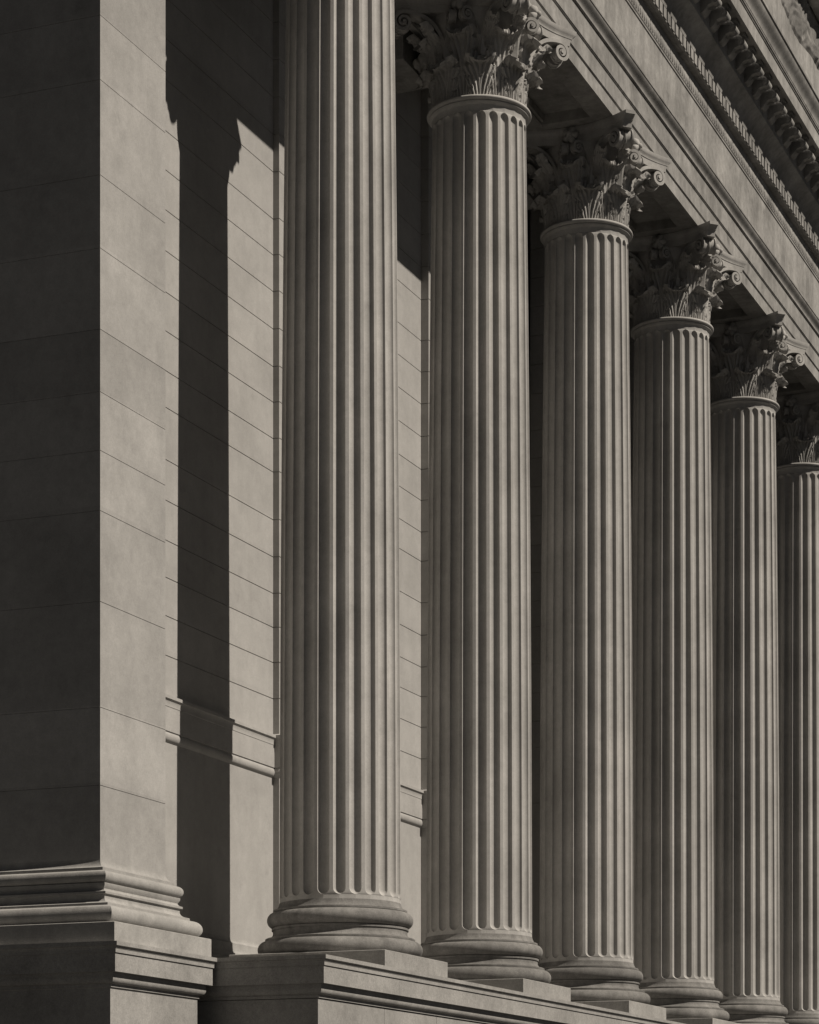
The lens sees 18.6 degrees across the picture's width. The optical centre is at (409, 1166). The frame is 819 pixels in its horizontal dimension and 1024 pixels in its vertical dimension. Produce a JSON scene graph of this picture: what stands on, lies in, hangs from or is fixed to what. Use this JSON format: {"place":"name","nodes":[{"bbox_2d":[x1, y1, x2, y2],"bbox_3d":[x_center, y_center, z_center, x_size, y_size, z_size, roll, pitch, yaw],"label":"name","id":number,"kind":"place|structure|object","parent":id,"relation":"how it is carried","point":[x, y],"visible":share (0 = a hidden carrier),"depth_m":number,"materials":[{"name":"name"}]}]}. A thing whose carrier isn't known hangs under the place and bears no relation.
{"place":"outdoors","nodes":[
{"label":"outdoors","id":0,"kind":"place"},
{"label":"ground","id":1,"kind":"structure","parent":0,"visible":0},
{"bbox_2d":[0,0,216,1023],"bbox_3d":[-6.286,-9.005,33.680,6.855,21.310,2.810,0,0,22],"label":"corner pier","id":2,"kind":"structure","parent":1,"relation":"on","point":[96,927],"depth_m":32.12,"materials":[{"name":"stone"}]},
{"bbox_2d":[197,954,683,1023],"bbox_3d":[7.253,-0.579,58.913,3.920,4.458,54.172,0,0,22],"label":"podium","id":3,"kind":"object","parent":1,"relation":"on","point":[312,989],"visible":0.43,"depth_m":34.41,"materials":[{"name":"stone"}]},
{"bbox_2d":[229,0,447,977],"bbox_3d":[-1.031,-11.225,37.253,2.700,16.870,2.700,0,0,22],"label":"fluted column","id":4,"kind":"structure","parent":3,"relation":"on","point":[340,848],"depth_m":36.54,"materials":[{"name":"stone"}]},
{"bbox_2d":[395,0,818,395],"bbox_3d":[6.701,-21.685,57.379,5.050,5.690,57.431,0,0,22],"label":"entablature","id":5,"kind":"structure","parent":4,"relation":"on","point":[720,98],"depth_m":52.65,"materials":[{"name":"stone"}]},
{"bbox_2d":[765,0,818,95],"bbox_3d":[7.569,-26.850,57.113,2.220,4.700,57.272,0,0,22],"label":"attic","id":6,"kind":"object","parent":5,"relation":"on","point":[797,21],"visible":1,"depth_m":60.53,"materials":[{"name":"stone"}]},
{"bbox_2d":[165,0,633,965],"bbox_3d":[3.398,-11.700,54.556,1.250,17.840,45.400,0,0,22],"label":"porch wall","id":7,"kind":"structure","parent":3,"relation":"on","point":[223,226],"depth_m":39.21,"materials":[{"name":"stone"}]},
{"bbox_2d":[394,0,576,1000],"bbox_3d":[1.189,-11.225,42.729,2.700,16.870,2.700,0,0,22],"label":"fluted column","id":8,"kind":"structure","parent":3,"relation":"on","point":[482,62],"depth_m":42.02,"materials":[{"name":"stone"}]},
{"bbox_2d":[526,109,671,1019],"bbox_3d":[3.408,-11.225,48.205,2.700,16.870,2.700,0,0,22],"label":"fluted column","id":9,"kind":"structure","parent":3,"relation":"on","point":[586,184],"depth_m":47.49,"materials":[{"name":"stone"}]},
{"bbox_2d":[628,221,746,1023],"bbox_3d":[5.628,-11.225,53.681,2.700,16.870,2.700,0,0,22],"label":"fluted column","id":10,"kind":"structure","parent":3,"relation":"on","point":[675,286],"depth_m":52.97,"materials":[{"name":"stone"}]},
{"bbox_2d":[709,311,808,1023],"bbox_3d":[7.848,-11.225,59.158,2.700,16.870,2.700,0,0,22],"label":"fluted column","id":11,"kind":"structure","parent":3,"relation":"on","point":[752,360],"depth_m":58.43,"materials":[{"name":"stone"}]},
{"bbox_2d":[775,390,818,1023],"bbox_3d":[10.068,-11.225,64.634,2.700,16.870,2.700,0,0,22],"label":"fluted column","id":12,"kind":"structure","parent":3,"relation":"on","point":[797,449],"depth_m":63.85,"materials":[{"name":"stone"}]}
]}

